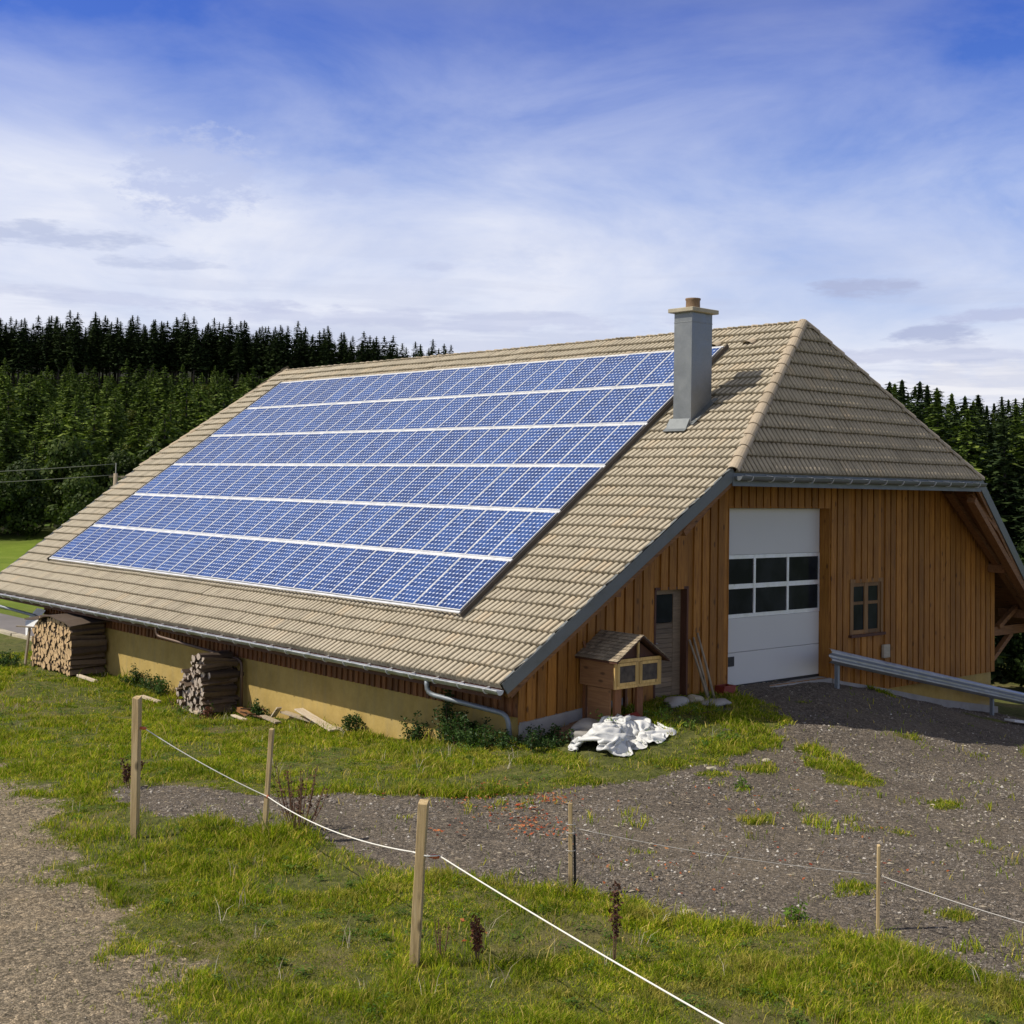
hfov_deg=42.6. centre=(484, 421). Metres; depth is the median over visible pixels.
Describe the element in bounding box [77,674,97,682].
plank
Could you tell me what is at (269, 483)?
solar panel
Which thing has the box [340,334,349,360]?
spruce tree
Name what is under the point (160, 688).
shrub
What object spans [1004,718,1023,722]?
plank
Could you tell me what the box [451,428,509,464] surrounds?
solar panel
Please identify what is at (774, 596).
garage door
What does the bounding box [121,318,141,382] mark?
spruce tree
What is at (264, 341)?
spruce tree
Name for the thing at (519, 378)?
solar panel
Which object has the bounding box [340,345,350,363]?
spruce tree
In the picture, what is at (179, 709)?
weed
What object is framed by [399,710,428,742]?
shrub
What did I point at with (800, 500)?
barn
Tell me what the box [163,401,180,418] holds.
broadleaf tree
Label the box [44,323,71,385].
spruce tree
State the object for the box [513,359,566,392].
solar panel
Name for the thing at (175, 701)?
dry dock
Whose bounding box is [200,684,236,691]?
firewood log
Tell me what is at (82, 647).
firewood log
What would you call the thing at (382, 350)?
spruce tree
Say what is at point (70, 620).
cover sheet
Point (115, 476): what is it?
power pole
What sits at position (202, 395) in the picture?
young conifer
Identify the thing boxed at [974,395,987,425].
spruce tree
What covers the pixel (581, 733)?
rock
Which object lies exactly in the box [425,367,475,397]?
solar panel
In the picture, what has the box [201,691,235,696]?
firewood log
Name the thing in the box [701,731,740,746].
weed
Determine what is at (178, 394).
young conifer
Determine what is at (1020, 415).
spruce tree
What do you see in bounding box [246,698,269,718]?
shrub
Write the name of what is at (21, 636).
kerb slab
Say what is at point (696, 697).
rock
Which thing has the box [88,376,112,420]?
young conifer
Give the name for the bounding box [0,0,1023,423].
sky
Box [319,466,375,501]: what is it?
solar panel
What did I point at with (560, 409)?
solar panel
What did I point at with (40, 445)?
broadleaf tree
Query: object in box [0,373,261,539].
undergrowth
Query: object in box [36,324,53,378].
spruce tree
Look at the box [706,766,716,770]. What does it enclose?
rock
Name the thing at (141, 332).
spruce tree
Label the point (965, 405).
spruce tree
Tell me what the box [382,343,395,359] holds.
spruce tree
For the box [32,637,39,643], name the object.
firewood log
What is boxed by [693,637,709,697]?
pole
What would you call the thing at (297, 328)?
spruce tree
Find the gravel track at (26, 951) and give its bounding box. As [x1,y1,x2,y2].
[0,763,207,1023]
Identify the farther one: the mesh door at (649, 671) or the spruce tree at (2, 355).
the spruce tree at (2, 355)
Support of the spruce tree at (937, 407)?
on the ground at (14, 546)
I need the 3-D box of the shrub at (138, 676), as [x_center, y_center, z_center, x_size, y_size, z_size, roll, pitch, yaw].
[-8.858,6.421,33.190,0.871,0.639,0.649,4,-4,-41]
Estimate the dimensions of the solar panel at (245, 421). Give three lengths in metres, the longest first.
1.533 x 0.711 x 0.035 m
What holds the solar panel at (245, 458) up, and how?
on the mounting rail at (603, 466)
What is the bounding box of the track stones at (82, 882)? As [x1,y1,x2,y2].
[0,773,246,1023]
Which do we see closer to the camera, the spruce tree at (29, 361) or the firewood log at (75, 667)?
the firewood log at (75, 667)
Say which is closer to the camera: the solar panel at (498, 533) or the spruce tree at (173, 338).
the solar panel at (498, 533)
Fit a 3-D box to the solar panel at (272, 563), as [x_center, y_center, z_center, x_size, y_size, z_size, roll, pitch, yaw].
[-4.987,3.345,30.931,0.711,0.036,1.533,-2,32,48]
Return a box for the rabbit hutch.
[574,630,669,719]
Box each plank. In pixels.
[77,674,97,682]
[140,695,160,702]
[182,706,204,714]
[231,714,247,720]
[260,715,280,723]
[270,707,281,716]
[280,711,343,732]
[294,708,337,731]
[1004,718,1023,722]
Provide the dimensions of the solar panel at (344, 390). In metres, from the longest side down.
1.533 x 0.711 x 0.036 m
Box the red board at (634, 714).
[622,712,640,716]
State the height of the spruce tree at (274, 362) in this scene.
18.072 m
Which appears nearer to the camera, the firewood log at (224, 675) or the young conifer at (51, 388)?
the firewood log at (224, 675)
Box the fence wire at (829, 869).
[575,828,1023,922]
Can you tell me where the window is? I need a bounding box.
[848,578,885,637]
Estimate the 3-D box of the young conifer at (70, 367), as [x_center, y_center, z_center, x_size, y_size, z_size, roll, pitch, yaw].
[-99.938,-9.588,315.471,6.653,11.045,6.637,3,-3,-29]
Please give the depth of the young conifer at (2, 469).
128.78 m
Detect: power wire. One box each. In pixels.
[0,464,113,471]
[0,475,111,482]
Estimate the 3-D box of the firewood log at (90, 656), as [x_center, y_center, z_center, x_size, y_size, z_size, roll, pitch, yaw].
[-10.467,6.185,34.482,0.999,0.208,0.184,3,11,-43]
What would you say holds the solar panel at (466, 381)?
on the mounting rail at (473, 395)
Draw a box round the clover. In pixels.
[0,659,1000,1023]
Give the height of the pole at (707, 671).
1.314 m
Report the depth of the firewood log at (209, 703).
29.38 m
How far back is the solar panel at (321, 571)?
29.31 m
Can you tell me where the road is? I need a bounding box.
[0,613,34,635]
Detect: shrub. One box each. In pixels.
[0,649,21,665]
[119,663,143,685]
[133,673,159,690]
[139,669,171,696]
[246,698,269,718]
[338,712,365,731]
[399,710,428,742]
[430,688,459,743]
[444,710,477,744]
[452,711,490,744]
[453,724,501,750]
[479,729,526,749]
[495,724,565,750]
[533,723,573,750]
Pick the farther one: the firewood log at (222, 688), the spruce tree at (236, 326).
the spruce tree at (236, 326)
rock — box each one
[569,729,588,739]
[570,718,599,729]
[663,696,688,707]
[687,694,703,702]
[700,698,731,707]
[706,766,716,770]
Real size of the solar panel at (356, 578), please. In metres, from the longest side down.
1.533 x 0.711 x 0.035 m
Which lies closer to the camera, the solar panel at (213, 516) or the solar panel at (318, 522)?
the solar panel at (318, 522)
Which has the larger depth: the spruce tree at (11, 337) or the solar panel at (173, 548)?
the spruce tree at (11, 337)
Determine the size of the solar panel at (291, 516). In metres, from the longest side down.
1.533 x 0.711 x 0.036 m
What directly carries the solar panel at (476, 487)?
on the mounting rail at (558, 511)
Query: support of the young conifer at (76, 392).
on the ground at (14, 546)
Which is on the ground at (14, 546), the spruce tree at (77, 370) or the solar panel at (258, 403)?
the spruce tree at (77, 370)
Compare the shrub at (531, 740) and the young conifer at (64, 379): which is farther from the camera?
the young conifer at (64, 379)
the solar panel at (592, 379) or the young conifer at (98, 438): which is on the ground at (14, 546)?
the young conifer at (98, 438)
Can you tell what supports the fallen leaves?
on the gravel yard at (663, 810)
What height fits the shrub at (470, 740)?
0.506 m
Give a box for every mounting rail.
[47,382,280,560]
[49,557,460,613]
[93,525,512,563]
[134,494,560,515]
[173,464,605,469]
[216,423,647,435]
[247,384,673,408]
[281,346,723,382]
[460,344,729,618]
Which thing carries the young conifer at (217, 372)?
on the ground at (14, 546)
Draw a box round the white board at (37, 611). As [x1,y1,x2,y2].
[25,608,45,634]
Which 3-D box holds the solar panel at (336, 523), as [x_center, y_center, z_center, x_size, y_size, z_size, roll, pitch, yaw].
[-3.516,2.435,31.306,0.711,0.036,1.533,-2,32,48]
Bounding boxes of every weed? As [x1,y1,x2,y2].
[161,705,191,713]
[199,703,220,716]
[451,743,489,752]
[590,709,620,723]
[643,705,672,722]
[659,699,723,715]
[671,715,703,727]
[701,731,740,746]
[733,773,751,789]
[779,897,813,921]
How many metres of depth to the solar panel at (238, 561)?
31.99 m
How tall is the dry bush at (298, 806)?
0.854 m
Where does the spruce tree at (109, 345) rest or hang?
on the ground at (14, 546)
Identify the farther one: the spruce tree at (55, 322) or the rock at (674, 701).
the spruce tree at (55, 322)
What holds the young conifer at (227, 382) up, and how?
on the ground at (14, 546)
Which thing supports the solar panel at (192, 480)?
on the mounting rail at (558, 511)
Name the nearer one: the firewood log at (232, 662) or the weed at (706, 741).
the weed at (706, 741)
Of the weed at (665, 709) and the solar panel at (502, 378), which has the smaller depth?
the weed at (665, 709)
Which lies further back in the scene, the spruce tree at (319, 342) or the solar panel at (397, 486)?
the spruce tree at (319, 342)
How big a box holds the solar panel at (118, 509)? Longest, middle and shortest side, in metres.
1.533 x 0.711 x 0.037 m
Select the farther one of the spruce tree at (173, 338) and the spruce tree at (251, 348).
the spruce tree at (173, 338)
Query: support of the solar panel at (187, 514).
on the mounting rail at (509, 560)
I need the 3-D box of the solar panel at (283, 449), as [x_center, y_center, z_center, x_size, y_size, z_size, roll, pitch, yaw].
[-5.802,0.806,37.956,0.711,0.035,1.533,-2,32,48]
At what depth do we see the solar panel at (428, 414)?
35.11 m
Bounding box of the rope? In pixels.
[146,729,722,1023]
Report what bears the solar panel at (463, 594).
on the mounting rail at (331, 595)
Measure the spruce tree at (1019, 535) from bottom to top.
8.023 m
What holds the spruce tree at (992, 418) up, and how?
on the ground at (14, 546)
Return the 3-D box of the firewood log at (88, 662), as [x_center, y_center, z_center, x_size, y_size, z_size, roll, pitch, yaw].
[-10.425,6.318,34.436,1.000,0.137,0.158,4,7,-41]
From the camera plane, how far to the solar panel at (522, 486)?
28.46 m
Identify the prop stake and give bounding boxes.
[16,625,35,664]
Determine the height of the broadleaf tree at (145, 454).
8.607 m
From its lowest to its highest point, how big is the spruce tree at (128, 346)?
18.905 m
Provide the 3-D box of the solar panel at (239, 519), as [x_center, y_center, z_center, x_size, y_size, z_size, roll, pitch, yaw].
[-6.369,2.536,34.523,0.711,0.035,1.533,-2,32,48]
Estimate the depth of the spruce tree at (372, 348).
347.94 m
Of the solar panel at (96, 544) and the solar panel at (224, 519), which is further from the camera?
the solar panel at (96, 544)
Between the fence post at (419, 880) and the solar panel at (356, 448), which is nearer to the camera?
the fence post at (419, 880)
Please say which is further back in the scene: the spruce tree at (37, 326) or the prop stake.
the spruce tree at (37, 326)
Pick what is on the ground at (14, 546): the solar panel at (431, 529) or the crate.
the crate
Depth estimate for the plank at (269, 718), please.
27.80 m
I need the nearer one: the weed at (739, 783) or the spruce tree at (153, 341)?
the weed at (739, 783)
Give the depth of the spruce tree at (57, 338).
341.06 m
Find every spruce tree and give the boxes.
[0,320,11,365]
[0,325,16,372]
[0,326,19,374]
[7,318,13,376]
[7,319,26,385]
[7,319,30,386]
[17,324,31,385]
[18,331,39,390]
[20,318,30,345]
[24,323,37,385]
[30,315,44,377]
[33,324,57,378]
[34,332,44,377]
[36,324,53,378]
[36,326,44,379]
[38,316,53,346]
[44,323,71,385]
[46,325,67,385]
[49,316,61,385]
[53,323,76,383]
[59,323,82,365]
[61,321,69,375]
[64,310,72,335]
[65,321,79,371]
[67,319,82,340]
[69,312,88,378]
[69,324,83,378]
[74,332,96,381]
[76,324,105,379]
[78,317,104,379]
[87,312,98,379]
[87,318,99,374]
[87,322,92,380]
[91,327,105,387]
[96,318,106,383]
[96,322,125,380]
[100,315,109,385]
[101,318,111,375]
[106,325,133,386]
[107,317,124,384]
[113,326,137,381]
[113,331,132,387]
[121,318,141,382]
[129,322,138,383]
[129,328,151,378]
[130,330,146,377]
[134,315,142,340]
[138,324,148,377]
[141,322,164,377]
[148,324,174,384]
[149,319,159,369]
[156,321,166,378]
[158,321,174,384]
[160,328,179,379]
[167,329,187,384]
[169,317,179,381]
[171,321,183,384]
[173,331,190,380]
[174,320,196,378]
[174,327,181,390]
[175,312,188,372]
[182,327,205,390]
[187,317,199,387]
[189,329,212,382]
[196,322,216,384]
[202,324,216,385]
[207,322,227,372]
[208,318,218,381]
[210,329,231,380]
[217,336,234,379]
[221,331,248,393]
[222,317,234,387]
[224,326,234,390]
[227,334,244,393]
[228,336,247,391]
[232,321,245,386]
[233,324,239,387]
[235,320,251,380]
[240,334,261,380]
[245,331,265,385]
[256,337,275,380]
[257,327,269,382]
[258,326,268,383]
[260,335,286,376]
[263,326,274,377]
[264,331,278,363]
[274,327,289,362]
[276,332,297,372]
[280,327,294,359]
[289,334,309,367]
[289,339,301,368]
[290,321,305,349]
[293,331,307,365]
[300,334,319,366]
[302,327,309,352]
[303,331,309,353]
[305,340,319,367]
[315,331,323,353]
[315,338,331,366]
[316,338,322,363]
[317,330,335,363]
[318,328,328,348]
[320,326,335,358]
[328,333,347,364]
[329,342,340,364]
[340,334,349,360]
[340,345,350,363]
[344,351,354,362]
[346,341,354,362]
[349,338,356,362]
[353,346,362,361]
[355,331,368,355]
[355,343,367,362]
[360,342,371,360]
[364,335,372,359]
[368,339,379,360]
[369,342,379,361]
[371,339,382,360]
[378,336,391,359]
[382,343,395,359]
[386,335,401,358]
[393,348,399,358]
[398,343,407,357]
[411,341,418,356]
[415,344,424,356]
[426,340,439,355]
[884,381,893,393]
[888,384,909,409]
[891,380,918,412]
[908,381,945,431]
[910,386,920,413]
[913,385,943,426]
[915,409,927,423]
[923,389,959,453]
[923,406,942,431]
[930,388,945,416]
[939,415,960,437]
[941,393,963,437]
[942,422,952,449]
[944,396,1008,492]
[949,409,1013,524]
[956,406,986,443]
[957,448,975,466]
[964,401,989,445]
[967,411,987,441]
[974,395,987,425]
[979,405,995,443]
[980,419,1023,546]
[981,425,1010,512]
[984,406,1014,474]
[988,403,998,425]
[988,413,1014,450]
[989,413,997,428]
[991,397,1011,421]
[991,636,1014,684]
[991,642,1005,679]
[992,399,1019,425]
[995,405,1023,491]
[999,404,1023,538]
[1005,398,1021,424]
[1007,487,1023,546]
[1009,398,1023,446]
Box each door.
[617,662,637,686]
[639,659,659,683]
[655,589,680,697]
[728,508,819,685]
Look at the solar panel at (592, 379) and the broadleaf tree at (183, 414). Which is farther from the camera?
the broadleaf tree at (183, 414)
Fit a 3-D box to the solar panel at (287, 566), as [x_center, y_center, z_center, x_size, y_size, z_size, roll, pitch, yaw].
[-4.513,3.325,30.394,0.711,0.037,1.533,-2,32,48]
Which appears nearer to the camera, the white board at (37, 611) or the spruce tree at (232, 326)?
the white board at (37, 611)
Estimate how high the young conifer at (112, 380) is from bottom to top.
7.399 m
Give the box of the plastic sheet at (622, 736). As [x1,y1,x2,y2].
[568,714,676,756]
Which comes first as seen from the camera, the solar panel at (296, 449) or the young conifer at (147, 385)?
the solar panel at (296, 449)
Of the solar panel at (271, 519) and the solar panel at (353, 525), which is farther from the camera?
the solar panel at (271, 519)
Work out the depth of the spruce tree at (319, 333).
354.17 m
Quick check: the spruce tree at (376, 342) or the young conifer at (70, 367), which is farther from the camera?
the spruce tree at (376, 342)
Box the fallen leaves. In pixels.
[382,743,949,945]
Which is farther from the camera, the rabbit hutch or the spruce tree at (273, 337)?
the spruce tree at (273, 337)
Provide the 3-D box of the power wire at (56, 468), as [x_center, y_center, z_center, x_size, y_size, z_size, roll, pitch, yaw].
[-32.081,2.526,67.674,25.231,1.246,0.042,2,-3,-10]
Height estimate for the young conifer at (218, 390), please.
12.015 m
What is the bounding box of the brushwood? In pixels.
[240,708,265,718]
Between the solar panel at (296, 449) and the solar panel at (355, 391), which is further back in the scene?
the solar panel at (355, 391)
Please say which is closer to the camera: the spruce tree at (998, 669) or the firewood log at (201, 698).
the firewood log at (201, 698)
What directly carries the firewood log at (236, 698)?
on the firewood log at (233, 704)
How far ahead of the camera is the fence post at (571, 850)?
14.35 m
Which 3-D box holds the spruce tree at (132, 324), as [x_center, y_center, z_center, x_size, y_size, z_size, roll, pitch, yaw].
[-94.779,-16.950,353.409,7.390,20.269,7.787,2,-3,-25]
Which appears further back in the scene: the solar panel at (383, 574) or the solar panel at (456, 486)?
the solar panel at (456, 486)
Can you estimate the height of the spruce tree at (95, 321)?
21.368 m
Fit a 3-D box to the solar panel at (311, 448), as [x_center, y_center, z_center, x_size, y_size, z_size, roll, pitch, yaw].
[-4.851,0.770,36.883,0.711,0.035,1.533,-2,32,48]
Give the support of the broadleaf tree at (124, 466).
on the ground at (14, 546)
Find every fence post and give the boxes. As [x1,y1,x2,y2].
[130,696,146,838]
[262,728,274,834]
[409,799,438,968]
[566,803,575,892]
[876,844,880,930]
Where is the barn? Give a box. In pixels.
[0,298,1023,743]
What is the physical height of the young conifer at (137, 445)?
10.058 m
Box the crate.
[715,684,735,695]
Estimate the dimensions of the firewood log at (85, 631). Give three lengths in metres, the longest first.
1.000 x 0.158 x 0.137 m
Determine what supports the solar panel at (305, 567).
on the mounting rail at (331, 595)
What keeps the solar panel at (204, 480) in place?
on the mounting rail at (558, 511)
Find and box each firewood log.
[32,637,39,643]
[47,663,51,670]
[65,667,103,676]
[66,658,102,665]
[67,624,104,629]
[67,632,104,636]
[67,652,104,660]
[68,635,105,640]
[68,646,106,655]
[68,663,104,669]
[68,668,104,675]
[69,627,104,635]
[69,639,106,647]
[69,643,106,648]
[69,659,105,665]
[176,690,183,696]
[179,681,189,685]
[179,700,186,705]
[181,669,190,672]
[184,682,193,687]
[189,701,195,707]
[192,652,223,661]
[192,673,200,678]
[193,697,199,703]
[195,690,200,696]
[197,652,232,659]
[197,682,233,689]
[198,665,231,672]
[198,677,231,683]
[198,703,228,708]
[199,663,228,668]
[199,681,230,687]
[199,695,227,700]
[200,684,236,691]
[200,699,235,705]
[200,702,236,713]
[201,667,235,676]
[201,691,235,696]
[201,706,236,712]
[202,657,236,661]
[202,660,238,665]
[207,695,237,700]
[208,671,243,679]
[210,696,239,700]
[226,677,237,682]
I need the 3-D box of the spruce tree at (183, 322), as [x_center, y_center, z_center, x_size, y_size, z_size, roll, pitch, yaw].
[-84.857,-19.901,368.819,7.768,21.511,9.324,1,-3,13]
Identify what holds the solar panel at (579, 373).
on the mounting rail at (473, 395)
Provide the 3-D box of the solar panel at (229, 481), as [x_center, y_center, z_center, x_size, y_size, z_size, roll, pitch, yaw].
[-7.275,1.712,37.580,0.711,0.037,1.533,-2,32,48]
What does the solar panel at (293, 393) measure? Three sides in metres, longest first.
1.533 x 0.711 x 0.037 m
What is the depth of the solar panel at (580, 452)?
28.84 m
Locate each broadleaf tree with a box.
[0,460,48,535]
[4,399,18,414]
[29,435,47,462]
[33,435,104,511]
[43,473,106,524]
[97,449,138,492]
[121,441,136,451]
[123,409,144,436]
[130,435,175,470]
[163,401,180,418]
[176,398,202,422]
[195,383,212,406]
[995,563,1023,686]
[1015,541,1023,562]
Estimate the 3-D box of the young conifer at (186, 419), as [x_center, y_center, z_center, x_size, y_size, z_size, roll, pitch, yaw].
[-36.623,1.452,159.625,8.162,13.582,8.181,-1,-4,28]
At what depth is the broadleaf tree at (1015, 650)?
42.42 m
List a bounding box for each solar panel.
[51,526,100,558]
[61,527,112,559]
[72,528,123,561]
[82,528,134,562]
[94,495,142,525]
[94,529,146,563]
[105,495,153,526]
[105,530,158,565]
[116,496,165,526]
[117,532,170,567]
[127,496,177,527]
[129,533,183,568]
[135,465,181,493]
[138,497,189,528]
[142,533,197,570]
[146,465,193,494]
[150,497,200,529]
[155,535,210,572]
[157,465,205,494]
[162,497,214,530]
[168,465,217,494]
[168,536,225,574]
[174,436,219,463]
[174,498,226,531]
[180,465,229,495]
[182,537,239,575]
[185,436,231,463]
[188,499,241,532]
[192,465,242,495]
[196,538,254,577]
[197,435,243,463]
[201,499,254,534]
[205,465,255,496]
[208,435,255,463]
[211,540,270,579]
[212,409,255,435]
[215,500,269,535]
[218,465,269,496]
[220,435,268,463]
[223,408,267,434]
[226,541,286,581]
[229,500,284,536]
[231,465,283,497]
[233,434,281,463]
[235,407,280,434]
[242,542,302,584]
[243,501,300,537]
[245,466,296,498]
[246,434,294,463]
[247,407,291,434]
[248,382,290,407]
[258,502,315,538]
[258,544,320,586]
[259,381,302,407]
[259,406,305,433]
[259,434,308,463]
[259,465,311,498]
[271,380,315,406]
[272,405,318,433]
[272,433,322,463]
[273,466,326,499]
[274,502,331,540]
[275,545,338,588]
[283,379,328,405]
[285,404,332,432]
[286,433,336,463]
[288,466,342,499]
[290,503,349,541]
[293,546,356,590]
[296,378,340,405]
[298,404,345,432]
[300,432,352,463]
[304,466,358,500]
[307,503,367,543]
[309,377,353,404]
[311,548,375,593]
[312,403,359,432]
[315,432,367,463]
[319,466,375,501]
[322,376,367,403]
[324,504,384,544]
[326,402,374,431]
[330,550,396,596]
[331,431,383,464]
[335,375,381,402]
[336,466,392,501]
[340,401,390,431]
[342,505,403,546]
[346,431,399,464]
[349,374,395,402]
[349,551,416,598]
[353,466,410,502]
[355,400,405,430]
[361,506,422,547]
[362,431,415,464]
[364,372,411,401]
[370,466,428,503]
[370,553,438,601]
[371,399,422,430]
[378,371,426,400]
[379,430,433,464]
[380,507,442,549]
[387,398,438,430]
[389,466,447,503]
[391,555,460,604]
[393,370,441,399]
[396,430,451,464]
[400,507,464,550]
[403,397,455,429]
[407,466,467,504]
[409,368,458,398]
[413,557,483,607]
[414,429,470,464]
[420,396,472,429]
[420,508,486,552]
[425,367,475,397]
[427,466,487,505]
[432,429,488,464]
[436,559,508,610]
[437,395,491,428]
[441,366,491,396]
[442,509,508,554]
[447,466,509,506]
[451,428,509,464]
[455,394,510,428]
[458,364,509,395]
[464,510,532,556]
[468,467,530,507]
[471,428,529,464]
[474,393,529,427]
[476,363,527,394]
[488,511,557,558]
[490,466,553,508]
[491,427,550,464]
[493,392,548,426]
[494,361,546,393]
[512,426,573,464]
[512,466,577,509]
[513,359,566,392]
[513,391,569,426]
[532,358,585,391]
[533,390,590,425]
[534,426,595,464]
[536,466,602,510]
[552,356,607,390]
[554,388,612,425]
[557,425,619,464]
[573,355,627,389]
[576,387,635,424]
[580,424,644,464]
[594,353,649,388]
[599,386,658,423]
[616,351,672,386]
[623,385,673,423]
[638,351,673,385]
[662,347,721,384]
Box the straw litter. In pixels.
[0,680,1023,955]
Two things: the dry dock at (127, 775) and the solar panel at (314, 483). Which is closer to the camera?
the dry dock at (127, 775)
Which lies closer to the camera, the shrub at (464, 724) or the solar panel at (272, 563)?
the shrub at (464, 724)
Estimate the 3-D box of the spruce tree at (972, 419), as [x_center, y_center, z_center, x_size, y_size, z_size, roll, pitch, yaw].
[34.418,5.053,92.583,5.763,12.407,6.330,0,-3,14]
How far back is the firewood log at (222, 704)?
29.43 m
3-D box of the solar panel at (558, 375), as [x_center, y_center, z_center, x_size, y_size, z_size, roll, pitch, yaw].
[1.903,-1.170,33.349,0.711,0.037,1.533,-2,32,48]
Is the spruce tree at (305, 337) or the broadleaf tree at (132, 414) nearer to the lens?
the broadleaf tree at (132, 414)
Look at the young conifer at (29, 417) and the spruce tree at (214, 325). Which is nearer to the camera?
the young conifer at (29, 417)
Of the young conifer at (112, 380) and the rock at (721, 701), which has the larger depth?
the young conifer at (112, 380)
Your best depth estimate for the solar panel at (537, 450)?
29.91 m
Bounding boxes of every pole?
[109,463,124,484]
[688,639,708,698]
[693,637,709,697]
[697,633,714,698]
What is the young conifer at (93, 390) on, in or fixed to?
on the ground at (14, 546)
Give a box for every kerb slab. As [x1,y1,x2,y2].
[0,629,15,635]
[12,633,31,639]
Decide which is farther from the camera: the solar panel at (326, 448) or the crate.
the solar panel at (326, 448)
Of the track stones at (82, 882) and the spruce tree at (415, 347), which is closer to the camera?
the track stones at (82, 882)
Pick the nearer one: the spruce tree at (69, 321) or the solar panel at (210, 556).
the solar panel at (210, 556)
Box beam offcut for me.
[236,707,252,717]
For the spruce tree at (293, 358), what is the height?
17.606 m
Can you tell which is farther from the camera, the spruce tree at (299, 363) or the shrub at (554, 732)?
the spruce tree at (299, 363)
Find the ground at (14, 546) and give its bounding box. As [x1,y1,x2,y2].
[0,368,1023,1023]
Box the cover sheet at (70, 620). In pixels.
[24,613,109,627]
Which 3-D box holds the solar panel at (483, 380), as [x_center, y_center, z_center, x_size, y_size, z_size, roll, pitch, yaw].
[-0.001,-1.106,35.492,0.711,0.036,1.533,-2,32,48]
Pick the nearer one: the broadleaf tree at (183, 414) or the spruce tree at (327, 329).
the broadleaf tree at (183, 414)
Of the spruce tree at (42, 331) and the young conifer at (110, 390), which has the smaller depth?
the young conifer at (110, 390)
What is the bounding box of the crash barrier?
[829,648,1023,714]
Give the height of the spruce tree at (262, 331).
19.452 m
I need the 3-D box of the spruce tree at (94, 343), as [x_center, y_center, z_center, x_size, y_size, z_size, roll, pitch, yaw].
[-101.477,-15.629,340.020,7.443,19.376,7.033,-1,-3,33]
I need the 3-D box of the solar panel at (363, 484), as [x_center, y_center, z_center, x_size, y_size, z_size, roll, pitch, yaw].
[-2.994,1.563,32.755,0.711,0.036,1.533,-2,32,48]
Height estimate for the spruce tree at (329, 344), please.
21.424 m
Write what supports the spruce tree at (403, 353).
on the ground at (14, 546)
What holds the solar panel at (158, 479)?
on the mounting rail at (558, 511)
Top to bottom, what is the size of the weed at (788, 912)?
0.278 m
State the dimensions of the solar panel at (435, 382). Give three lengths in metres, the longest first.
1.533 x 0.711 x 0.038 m
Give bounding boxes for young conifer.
[0,358,18,407]
[0,373,51,456]
[0,377,37,459]
[0,412,27,473]
[0,447,6,483]
[12,371,27,402]
[21,371,59,441]
[22,406,66,486]
[22,408,55,460]
[23,432,50,500]
[41,395,102,510]
[42,365,57,411]
[45,370,61,405]
[49,374,89,432]
[50,368,91,426]
[50,384,64,416]
[56,376,85,417]
[57,369,76,394]
[58,359,78,387]
[61,389,104,462]
[77,366,91,402]
[77,393,111,474]
[79,366,104,415]
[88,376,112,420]
[96,400,127,463]
[98,376,113,403]
[101,388,131,442]
[103,387,134,449]
[104,374,116,393]
[112,438,131,455]
[117,358,138,411]
[123,410,150,462]
[125,379,160,429]
[129,364,150,400]
[133,402,181,467]
[137,370,154,403]
[137,397,156,440]
[145,410,162,445]
[148,363,158,389]
[149,366,174,418]
[150,373,161,403]
[150,390,185,439]
[162,364,191,421]
[163,378,201,435]
[168,371,190,412]
[174,382,213,419]
[187,398,215,432]
[188,373,214,428]
[206,374,223,414]
[208,365,218,390]
[209,382,235,417]
[212,371,222,393]
[219,369,233,393]
[220,378,234,405]
[230,375,244,400]
[236,366,264,398]
[263,368,274,381]
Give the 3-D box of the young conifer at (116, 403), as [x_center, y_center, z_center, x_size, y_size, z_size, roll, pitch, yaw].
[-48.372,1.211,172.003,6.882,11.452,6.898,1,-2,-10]
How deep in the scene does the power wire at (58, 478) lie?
69.33 m
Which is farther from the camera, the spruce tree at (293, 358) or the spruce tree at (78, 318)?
the spruce tree at (78, 318)
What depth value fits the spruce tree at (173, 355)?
341.13 m
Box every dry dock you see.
[120,758,147,788]
[167,695,182,708]
[199,706,217,718]
[430,917,451,957]
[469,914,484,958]
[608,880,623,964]
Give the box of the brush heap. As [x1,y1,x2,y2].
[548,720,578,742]
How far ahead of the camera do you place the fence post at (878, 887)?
13.27 m
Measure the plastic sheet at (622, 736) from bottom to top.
0.454 m
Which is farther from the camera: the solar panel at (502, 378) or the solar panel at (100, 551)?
the solar panel at (100, 551)
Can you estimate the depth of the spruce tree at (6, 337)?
340.30 m
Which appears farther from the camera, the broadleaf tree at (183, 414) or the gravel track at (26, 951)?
the broadleaf tree at (183, 414)
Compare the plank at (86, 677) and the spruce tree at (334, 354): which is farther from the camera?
the spruce tree at (334, 354)
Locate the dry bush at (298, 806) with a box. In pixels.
[272,763,330,830]
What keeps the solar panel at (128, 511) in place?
on the mounting rail at (509, 560)
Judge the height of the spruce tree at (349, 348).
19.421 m
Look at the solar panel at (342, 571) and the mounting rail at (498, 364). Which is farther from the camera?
the mounting rail at (498, 364)
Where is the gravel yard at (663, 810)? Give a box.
[109,680,1023,980]
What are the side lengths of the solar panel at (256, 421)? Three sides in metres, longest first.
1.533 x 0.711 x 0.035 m
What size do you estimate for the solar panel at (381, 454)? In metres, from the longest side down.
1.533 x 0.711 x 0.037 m
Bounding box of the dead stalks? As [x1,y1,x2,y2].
[0,665,997,996]
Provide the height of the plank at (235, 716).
0.077 m

